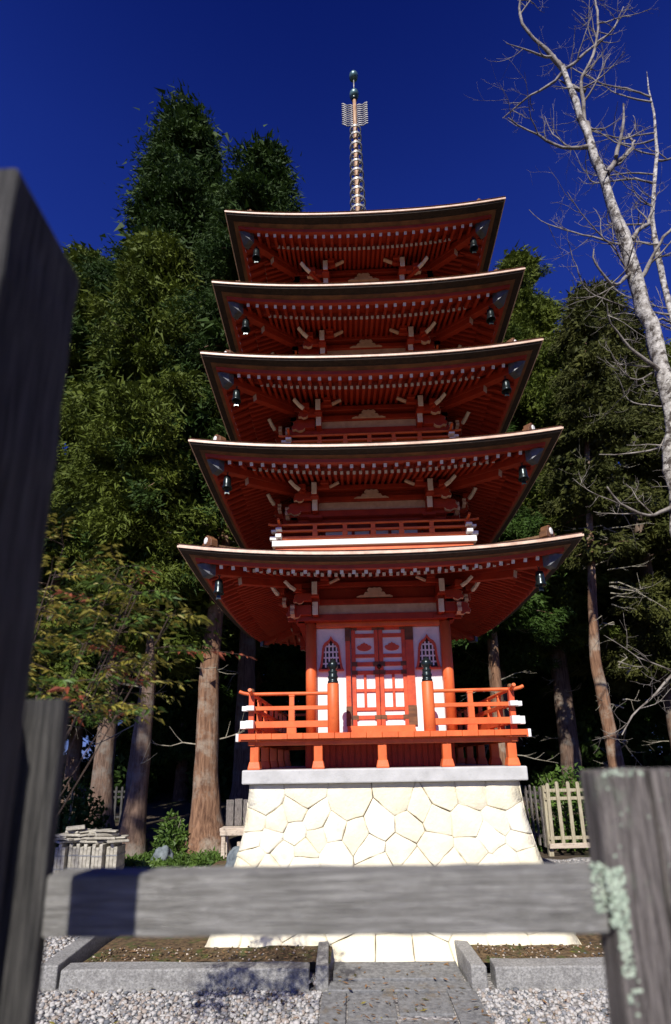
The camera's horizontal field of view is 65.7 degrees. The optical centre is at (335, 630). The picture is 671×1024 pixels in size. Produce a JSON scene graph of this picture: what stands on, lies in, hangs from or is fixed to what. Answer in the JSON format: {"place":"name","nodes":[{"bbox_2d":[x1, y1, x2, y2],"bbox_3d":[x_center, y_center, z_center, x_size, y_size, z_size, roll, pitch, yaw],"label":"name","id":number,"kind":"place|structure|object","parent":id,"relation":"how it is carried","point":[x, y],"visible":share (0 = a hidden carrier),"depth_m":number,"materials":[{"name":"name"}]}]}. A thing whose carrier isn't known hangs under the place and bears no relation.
{"place":"outdoors","nodes":[
{"label":"outdoors","id":0,"kind":"place"},
{"bbox_2d":[36,857,609,1023],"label":"gravel court","id":1,"kind":"object","parent":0,"point":[400,1018],"visible":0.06,"depth_m":3.98,"materials":[{"name":"grey gravel"}]},
{"bbox_2d":[53,843,69,873],"bbox_3d":[-4.486,3.814,8.611,0.186,0.550,0.342,-2,-14,4],"label":"slab bundle","id":2,"kind":"object","parent":1,"relation":"on","point":[61,856],"visible":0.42,"depth_m":8.48,"materials":[{"name":"white stone"}]},
{"bbox_2d":[56,840,67,843],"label":"paving stone","id":3,"kind":"object","parent":2,"relation":"on","point":[61,841],"visible":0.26,"depth_m":8.56,"materials":[{"name":"grey stone"}]},
{"bbox_2d":[67,843,85,867],"bbox_3d":[-4.285,3.822,8.658,0.186,0.550,0.342,-1,-14,2],"label":"slab bundle","id":4,"kind":"object","parent":1,"relation":"on","point":[73,855],"visible":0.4,"depth_m":8.52,"materials":[{"name":"beige stone"}]},
{"bbox_2d":[40,937,115,990],"bbox_3d":[-2.427,3.100,5.010,0.154,0.235,1.386,-1,-14,-1],"label":"kerb stone","id":5,"kind":"object","parent":1,"relation":"on","point":[79,950],"visible":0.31,"depth_m":4.64,"materials":[{"name":"grey stone"}]},
{"bbox_2d":[78,843,95,867],"bbox_3d":[-4.088,3.807,8.608,0.186,0.550,0.342,-1,-14,-1],"label":"slab bundle","id":6,"kind":"object","parent":1,"relation":"on","point":[85,854],"visible":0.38,"depth_m":8.47,"materials":[{"name":"beige stone"}]},
{"bbox_2d":[91,842,110,867],"bbox_3d":[-3.839,3.782,8.524,0.186,0.550,0.342,-2,-14,4],"label":"slab bundle","id":7,"kind":"object","parent":1,"relation":"on","point":[98,856],"visible":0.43,"depth_m":8.40,"materials":[{"name":"beige stone"}]},
{"bbox_2d":[83,840,103,843],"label":"paving stone","id":8,"kind":"object","parent":7,"relation":"on","point":[94,841],"visible":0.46,"depth_m":8.52,"materials":[{"name":"beige stone"}]},
{"bbox_2d":[105,843,125,867],"bbox_3d":[-3.637,3.795,8.591,0.186,0.550,0.342,-1,-14,2],"label":"slab bundle","id":9,"kind":"object","parent":1,"relation":"on","point":[115,855],"visible":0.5,"depth_m":8.48,"materials":[{"name":"beige stone"}]},
{"bbox_2d":[106,838,129,842],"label":"paving stone","id":10,"kind":"object","parent":9,"relation":"on","point":[121,840],"visible":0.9,"depth_m":8.49,"materials":[{"name":"beige stone"}]},
{"bbox_2d":[115,835,128,838],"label":"paving stone","id":11,"kind":"object","parent":10,"relation":"on","point":[121,836],"visible":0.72,"depth_m":8.65,"materials":[{"name":"grey stone"}]},
{"bbox_2d":[95,836,114,839],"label":"paving stone","id":12,"kind":"object","parent":11,"relation":"on","point":[105,838],"visible":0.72,"depth_m":8.51,"materials":[{"name":"grey stone"}]},
{"bbox_2d":[86,836,94,839],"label":"paving stone","id":13,"kind":"object","parent":12,"relation":"on","point":[89,838],"visible":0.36,"depth_m":8.53,"materials":[{"name":"beige stone"}]},
{"bbox_2d":[78,832,90,836],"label":"paving stone","id":14,"kind":"object","parent":13,"relation":"on","point":[83,834],"visible":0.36,"depth_m":8.56,"materials":[{"name":"grey stone"}]},
{"bbox_2d":[59,833,82,836],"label":"paving stone","id":15,"kind":"object","parent":14,"relation":"on","point":[69,834],"visible":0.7,"depth_m":8.54,"materials":[{"name":"grey stone"}]},
{"bbox_2d":[65,828,90,833],"bbox_3d":[-4.323,3.369,8.734,0.292,0.041,0.289,-6,-13,24],"label":"paving stone","id":16,"kind":"object","parent":15,"relation":"on","point":[75,831],"visible":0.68,"depth_m":8.63,"materials":[{"name":"grey stone"}]},
{"bbox_2d":[66,825,84,830],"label":"paving stone","id":17,"kind":"object","parent":16,"relation":"on","point":[77,827],"visible":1,"depth_m":8.57,"materials":[{"name":"grey stone"}]},
{"bbox_2d":[80,829,97,832],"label":"paving stone","id":18,"kind":"object","parent":16,"relation":"on","point":[87,831],"visible":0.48,"depth_m":8.65,"materials":[{"name":"grey stone"}]},
{"bbox_2d":[95,832,118,836],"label":"paving stone","id":19,"kind":"object","parent":11,"relation":"on","point":[107,834],"visible":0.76,"depth_m":8.59,"materials":[{"name":"grey stone"}]},
{"bbox_2d":[94,829,118,831],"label":"paving stone","id":20,"kind":"object","parent":19,"relation":"on","point":[101,830],"visible":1,"depth_m":8.57,"materials":[{"name":"grey stone"}]},
{"bbox_2d":[27,513,255,813],"bbox_3d":[-1.102,0.879,2.266,1.499,3.090,0.907,-1,-14,2],"label":"tree","id":21,"kind":"object","parent":1,"relation":"on","point":[61,608],"visible":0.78,"depth_m":2.38,"materials":[{"name":"green plant"}]},
{"bbox_2d":[58,961,309,991],"bbox_3d":[-1.256,2.930,4.362,2.087,0.217,0.181,-1,-14,2],"label":"kerb stone","id":22,"kind":"object","parent":1,"relation":"on","point":[174,976],"visible":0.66,"depth_m":4.29,"materials":[{"name":"grey stone"}]},
{"bbox_2d":[225,846,239,865],"bbox_3d":[-1.509,3.884,8.220,0.561,0.908,0.618,10,-17,-37],"label":"boulder","id":23,"kind":"object","parent":1,"relation":"on","point":[232,856],"visible":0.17,"depth_m":8.14,"materials":[{"name":"grey stone"}]},
{"bbox_2d":[220,799,247,858],"bbox_3d":[-1.506,3.692,9.492,1.150,1.155,0.388,-1,-14,2],"label":"bench","id":24,"kind":"object","parent":1,"relation":"on","point":[230,829],"visible":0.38,"depth_m":9.70,"materials":[{"name":"grey wood"}]},
{"bbox_2d":[315,941,328,990],"bbox_3d":[-0.106,2.966,4.628,0.111,0.238,0.790,-1,-14,1],"label":"cheek stone","id":25,"kind":"object","parent":1,"relation":"on","point":[322,970],"visible":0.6,"depth_m":4.28,"materials":[{"name":"grey stone"}]},
{"bbox_2d":[49,945,607,1023],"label":"fallen leaves","id":26,"kind":"object","parent":1,"relation":"on","point":[423,1009],"visible":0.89,"depth_m":4.27,"materials":[{"name":"brown plant"}]},
{"bbox_2d":[82,857,602,962],"bbox_3d":[0.598,3.504,7.141,5.480,0.044,5.600,-1,-14,2],"label":"soil bed","id":27,"kind":"object","parent":1,"relation":"on","point":[128,943],"visible":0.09,"depth_m":4.71,"materials":[{"name":"brown soil"}]},
{"bbox_2d":[87,942,602,961],"bbox_3d":[0.462,2.872,4.641,5.308,0.038,0.418,-1,-14,2],"label":"soil grit","id":28,"kind":"object","parent":27,"relation":"on","point":[303,947],"visible":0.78,"depth_m":4.63,"materials":[{"name":"brown soil"}]},
{"bbox_2d":[177,70,583,968],"bbox_3d":[0.461,-3.542,8.188,4.200,14.665,4.200,-1,-14,2],"label":"pagoda","id":29,"kind":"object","parent":1,"relation":"on","point":[371,456],"visible":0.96,"depth_m":6.36,"materials":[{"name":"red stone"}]},
{"bbox_2d":[213,575,223,599],"bbox_3d":[-1.270,-0.506,5.672,0.116,0.365,0.116,-1,-14,2],"label":"wind bell","id":30,"kind":"object","parent":29,"relation":"hanging from","point":[218,591],"visible":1,"depth_m":5.63,"materials":[{"name":"black metal"}]},
{"bbox_2d":[222,472,231,493],"bbox_3d":[-1.251,-1.739,6.016,0.116,0.365,0.116,-1,-14,2],"label":"wind bell","id":31,"kind":"object","parent":29,"relation":"hanging from","point":[226,487],"visible":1,"depth_m":5.98,"materials":[{"name":"black metal"}]},
{"bbox_2d":[232,386,240,405],"bbox_3d":[-1.209,-2.899,6.363,0.116,0.365,0.116,-1,-14,2],"label":"wind bell","id":32,"kind":"object","parent":29,"relation":"hanging from","point":[236,400],"visible":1,"depth_m":6.32,"materials":[{"name":"black metal"}]},
{"bbox_2d":[241,316,249,334],"bbox_3d":[-1.153,-3.960,6.697,0.116,0.365,0.116,-1,-14,2],"label":"wind bell","id":33,"kind":"object","parent":29,"relation":"hanging from","point":[245,328],"visible":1,"depth_m":6.66,"materials":[{"name":"black metal"}]},
{"bbox_2d":[252,246,260,262],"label":"wind bell","id":34,"kind":"object","parent":29,"relation":"hanging from","point":[256,258],"visible":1,"depth_m":7.05,"materials":[{"name":"black metal"}]},
{"bbox_2d":[319,636,343,671],"bbox_3d":[-0.055,0.288,6.416,0.310,0.439,0.051,-1,-14,2],"label":"window","id":35,"kind":"structure","parent":29,"relation":"in","point":[330,649],"depth_m":6.42,"materials":[{"name":"red"}]},
{"bbox_2d":[351,627,380,725],"bbox_3d":[0.369,0.548,6.382,0.335,1.235,0.056,-1,-14,2],"label":"door","id":36,"kind":"structure","parent":29,"relation":"in","point":[364,641],"depth_m":6.36,"materials":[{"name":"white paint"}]},
{"bbox_2d":[378,627,408,724],"bbox_3d":[0.708,0.540,6.372,0.335,1.235,0.056,-1,-14,2],"label":"door","id":37,"kind":"structure","parent":29,"relation":"in","point":[392,647],"depth_m":6.35,"materials":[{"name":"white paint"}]},
{"bbox_2d":[416,634,441,669],"bbox_3d":[1.130,0.260,6.382,0.310,0.439,0.051,-1,-14,2],"label":"window","id":38,"kind":"structure","parent":29,"relation":"in","point":[427,647],"depth_m":6.39,"materials":[{"name":"red"}]},
{"bbox_2d":[469,236,477,252],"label":"wind bell","id":39,"kind":"object","parent":29,"relation":"hanging from","point":[473,246],"visible":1,"depth_m":6.96,"materials":[{"name":"black metal"}]},
{"bbox_2d":[486,306,495,324],"bbox_3d":[1.966,-4.034,6.607,0.116,0.365,0.116,-1,-14,2],"label":"wind bell","id":40,"kind":"object","parent":29,"relation":"hanging from","point":[491,319],"visible":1,"depth_m":6.57,"materials":[{"name":"black metal"}]},
{"bbox_2d":[502,376,511,395],"bbox_3d":[2.053,-2.977,6.269,0.116,0.365,0.116,-1,-14,2],"label":"wind bell","id":41,"kind":"object","parent":29,"relation":"hanging from","point":[506,389],"visible":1,"depth_m":6.23,"materials":[{"name":"black metal"}]},
{"bbox_2d":[518,462,528,484],"bbox_3d":[2.130,-1.819,5.919,0.116,0.365,0.116,-1,-14,2],"label":"wind bell","id":42,"kind":"object","parent":29,"relation":"hanging from","point":[523,478],"visible":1,"depth_m":5.88,"materials":[{"name":"black metal"}]},
{"bbox_2d":[535,566,546,590],"bbox_3d":[2.187,-0.588,5.573,0.116,0.365,0.116,-1,-14,2],"label":"wind bell","id":43,"kind":"object","parent":29,"relation":"hanging from","point":[540,583],"visible":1,"depth_m":5.53,"materials":[{"name":"black metal"}]},
{"bbox_2d":[454,940,488,990],"bbox_3d":[1.166,2.933,4.582,0.136,0.239,0.805,-1,-14,-1],"label":"cheek stone","id":44,"kind":"object","parent":1,"relation":"on","point":[472,967],"visible":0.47,"depth_m":4.33,"materials":[{"name":"grey stone"}]},
{"bbox_2d":[490,957,605,990],"bbox_3d":[2.205,2.848,4.279,1.801,0.225,0.210,-1,-14,2],"label":"kerb stone","id":45,"kind":"object","parent":1,"relation":"on","point":[521,974],"visible":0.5,"depth_m":4.21,"materials":[{"name":"grey stone"}]},
{"bbox_2d":[68,792,589,859],"bbox_3d":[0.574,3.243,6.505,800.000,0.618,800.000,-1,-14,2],"label":"ground","id":46,"kind":"structure","parent":0,"point":[157,811],"depth_m":16.05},
{"bbox_2d":[37,615,95,740],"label":"tree","id":47,"kind":"object","parent":46,"relation":"on","point":[89,734],"depth_m":23.19,"materials":[{"name":"green plant"}]},
{"bbox_2d":[54,773,112,854],"bbox_3d":[-5.595,3.897,10.889,1.991,1.741,1.365,-1,-14,2],"label":"shrub","id":48,"kind":"object","parent":46,"relation":"on","point":[66,817],"visible":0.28,"depth_m":10.84,"materials":[{"name":"green plant"}]},
{"bbox_2d":[27,601,142,802],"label":"tree","id":49,"kind":"object","parent":46,"relation":"on","point":[73,758],"depth_m":20.68,"materials":[{"name":"green plant"}]},
{"bbox_2d":[26,235,144,744],"bbox_3d":[-8.415,-4.127,15.780,7.290,19.542,8.329,8,-17,-33],"label":"conifer tree","id":50,"kind":"object","parent":46,"relation":"on","point":[73,366],"visible":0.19,"depth_m":14.75,"materials":[{"name":"green plant"}]},
{"bbox_2d":[64,786,124,821],"bbox_3d":[-7.674,5.309,15.502,3.469,1.269,0.145,-4,-14,12],"label":"picket fence","id":51,"kind":"object","parent":46,"relation":"on","point":[116,791],"visible":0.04,"depth_m":15.24,"materials":[{"name":"grey wood"}]},
{"bbox_2d":[89,718,132,757],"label":"tree","id":52,"kind":"object","parent":46,"relation":"on","point":[117,738],"depth_m":31.44,"materials":[{"name":"green plant"}]},
{"bbox_2d":[31,224,239,857],"bbox_3d":[-4.110,-3.577,12.662,6.316,16.929,6.059,12,-19,-41],"label":"conifer tree","id":53,"kind":"object","parent":46,"relation":"on","point":[157,268],"visible":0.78,"depth_m":11.39,"materials":[{"name":"green plant"}]},
{"bbox_2d":[40,79,232,829],"bbox_3d":[-6.050,-7.362,16.558,7.319,26.151,6.713,-11,-17,34],"label":"conifer tree","id":54,"kind":"object","parent":46,"relation":"on","point":[179,169],"visible":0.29,"depth_m":17.10,"materials":[{"name":"green plant"}]},
{"bbox_2d":[54,331,230,832],"bbox_3d":[-4.489,-1.783,13.384,5.051,13.724,4.864,-13,-18,40],"label":"conifer tree","id":55,"kind":"object","parent":46,"relation":"on","point":[135,725],"visible":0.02,"depth_m":12.21,"materials":[{"name":"green plant"}]},
{"bbox_2d":[152,845,173,860],"bbox_3d":[-3.254,4.286,9.789,0.360,0.449,0.316,-7,-15,23],"label":"boulder","id":56,"kind":"object","parent":46,"relation":"on","point":[164,851],"visible":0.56,"depth_m":9.72,"materials":[{"name":"grey stone"}]},
{"bbox_2d":[101,822,225,867],"bbox_3d":[-4.908,4.734,11.764,8.007,0.511,4.031,-8,-16,27],"label":"ground cover","id":57,"kind":"object","parent":46,"relation":"on","point":[195,859],"visible":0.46,"depth_m":9.34,"materials":[{"name":"green plant"}]},
{"bbox_2d":[150,809,189,855],"bbox_3d":[-3.221,4.079,10.294,0.892,1.069,0.761,-1,-14,2],"label":"shrub","id":58,"kind":"object","parent":46,"relation":"on","point":[171,841],"visible":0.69,"depth_m":10.23,"materials":[{"name":"green plant"}]},
{"bbox_2d":[115,601,278,800],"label":"tree","id":59,"kind":"object","parent":46,"relation":"on","point":[169,762],"visible":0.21,"depth_m":21.50,"materials":[{"name":"green plant"}]},
{"bbox_2d":[98,124,312,853],"bbox_3d":[-2.836,-5.171,13.206,6.374,20.202,6.345,-1,-14,2],"label":"conifer tree","id":60,"kind":"object","parent":46,"relation":"on","point":[261,180],"visible":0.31,"depth_m":12.08,"materials":[{"name":"green plant"}]},
{"bbox_2d":[177,534,264,817],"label":"conifer tree","id":61,"kind":"object","parent":46,"relation":"on","point":[248,646],"visible":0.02,"depth_m":17.10,"materials":[{"name":"brown plant"}]},
{"bbox_2d":[173,620,305,766],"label":"tree","id":62,"kind":"object","parent":46,"relation":"on","point":[283,669],"visible":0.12,"depth_m":22.85,"materials":[{"name":"green plant"}]},
{"bbox_2d":[274,645,305,765],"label":"tree","id":63,"kind":"object","parent":46,"relation":"on","point":[302,655],"visible":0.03,"depth_m":23.68,"materials":[{"name":"green plant"}]},
{"bbox_2d":[0,168,670,1023],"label":"wooden fence","id":64,"kind":"object","parent":46,"relation":"on","point":[616,892],"visible":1,"depth_m":0.87,"materials":[{"name":"grey wood"}]},
{"bbox_2d":[62,721,670,805],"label":"undergrowth","id":65,"kind":"object","parent":46,"relation":"on","point":[540,767],"visible":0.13,"depth_m":21.24,"materials":[{"name":"green plant"}]},
{"bbox_2d":[452,643,530,762],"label":"tree","id":66,"kind":"object","parent":46,"relation":"on","point":[459,696],"visible":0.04,"depth_m":23.12,"materials":[{"name":"green plant"}]},
{"bbox_2d":[451,418,574,764],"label":"conifer tree","id":67,"kind":"object","parent":46,"relation":"on","point":[526,618],"visible":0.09,"depth_m":15.92,"materials":[{"name":"green plant"}]},
{"bbox_2d":[451,490,580,804],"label":"conifer tree","id":68,"kind":"object","parent":46,"relation":"on","point":[474,652],"visible":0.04,"depth_m":19.00,"materials":[{"name":"green plant"}]},
{"bbox_2d":[470,655,576,779],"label":"tree","id":69,"kind":"object","parent":46,"relation":"on","point":[533,708],"visible":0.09,"depth_m":23.68,"materials":[{"name":"green plant"}]},
{"bbox_2d":[520,785,547,850],"bbox_3d":[3.991,4.081,11.527,0.145,1.362,2.982,0,-14,-4],"label":"picket fence","id":70,"kind":"object","parent":46,"relation":"on","point":[535,800],"visible":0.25,"depth_m":10.42,"materials":[{"name":"brown wood"}]},
{"bbox_2d":[525,698,581,758],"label":"tree","id":71,"kind":"object","parent":46,"relation":"on","point":[545,749],"depth_m":28.17,"materials":[{"name":"green plant"}]},
{"bbox_2d":[524,762,588,852],"bbox_3d":[4.949,3.673,10.833,2.375,1.782,1.093,-1,-14,2],"label":"shrub","id":72,"kind":"object","parent":46,"relation":"on","point":[565,816],"visible":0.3,"depth_m":10.72,"materials":[{"name":"green plant"}]},
{"bbox_2d":[541,781,588,856],"bbox_3d":[5.157,3.660,10.067,2.226,1.439,0.170,0,-14,-2],"label":"picket fence","id":73,"kind":"object","parent":46,"relation":"on","point":[551,838],"visible":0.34,"depth_m":10.00,"materials":[{"name":"brown wood"}]},
{"bbox_2d":[492,239,638,802],"bbox_3d":[8.002,-5.885,21.280,7.916,25.182,8.254,-1,-14,2],"label":"conifer tree","id":74,"kind":"object","parent":46,"relation":"on","point":[534,315],"visible":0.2,"depth_m":19.75,"materials":[{"name":"green plant"}]},
{"bbox_2d":[465,0,670,752],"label":"bare tree","id":75,"kind":"object","parent":46,"relation":"on","point":[649,320],"visible":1,"depth_m":9.88,"materials":[{"name":"grey plant"}]},
{"bbox_2d":[521,565,670,768],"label":"tree","id":76,"kind":"object","parent":46,"relation":"on","point":[585,704],"visible":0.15,"depth_m":22.17,"materials":[{"name":"green plant"}]},
{"bbox_2d":[526,294,668,767],"bbox_3d":[7.968,-2.741,15.414,4.402,16.275,4.133,-11,-17,36],"label":"conifer tree","id":77,"kind":"object","parent":46,"relation":"on","point":[583,377],"visible":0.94,"depth_m":15.34,"materials":[{"name":"green plant"}]},
{"bbox_2d":[528,274,670,749],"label":"conifer tree","id":78,"kind":"object","parent":46,"relation":"on","point":[652,639],"visible":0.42,"depth_m":18.57,"materials":[{"name":"green plant"}]},
{"bbox_2d":[541,24,670,411],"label":"bare tree","id":79,"kind":"object","parent":46,"relation":"on","point":[663,281],"visible":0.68,"depth_m":14.14,"materials":[{"name":"grey plant"}]},
{"bbox_2d":[601,615,668,739],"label":"tree","id":80,"kind":"object","parent":46,"relation":"on","point":[659,714],"visible":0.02,"depth_m":22.08,"materials":[{"name":"green plant"}]},
{"bbox_2d":[599,338,670,668],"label":"conifer tree","id":81,"kind":"object","parent":46,"relation":"on","point":[669,360],"visible":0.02,"depth_m":21.29,"materials":[{"name":"green plant"}]},
{"bbox_2d":[0,0,670,758],"label":"sky","id":82,"kind":"structure","parent":0,"point":[74,74],"materials":[{"name":"blue"}]},
{"bbox_2d":[319,961,492,1023],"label":"path","id":83,"kind":"structure","parent":0,"point":[422,981],"depth_m":4.11,"materials":[{"name":"grey stone"}]},
{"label":"paving stone","id":84,"kind":"object","parent":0,"visible":0},
{"bbox_2d":[74,836,94,840],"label":"paving stone","id":85,"kind":"object","parent":84,"relation":"on","point":[80,838],"visible":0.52,"depth_m":8.53,"materials":[{"name":"beige stone"}]},
{"bbox_2d":[66,837,77,840],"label":"paving stone","id":86,"kind":"object","parent":85,"relation":"on","point":[70,838],"visible":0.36,"depth_m":8.52,"materials":[{"name":"beige stone"}]},
{"label":"paving stone","id":87,"kind":"object","parent":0,"visible":0},
{"bbox_2d":[56,833,70,837],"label":"paving stone","id":88,"kind":"object","parent":87,"relation":"on","point":[57,835],"visible":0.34,"depth_m":8.54,"materials":[{"name":"grey stone"}]}
]}

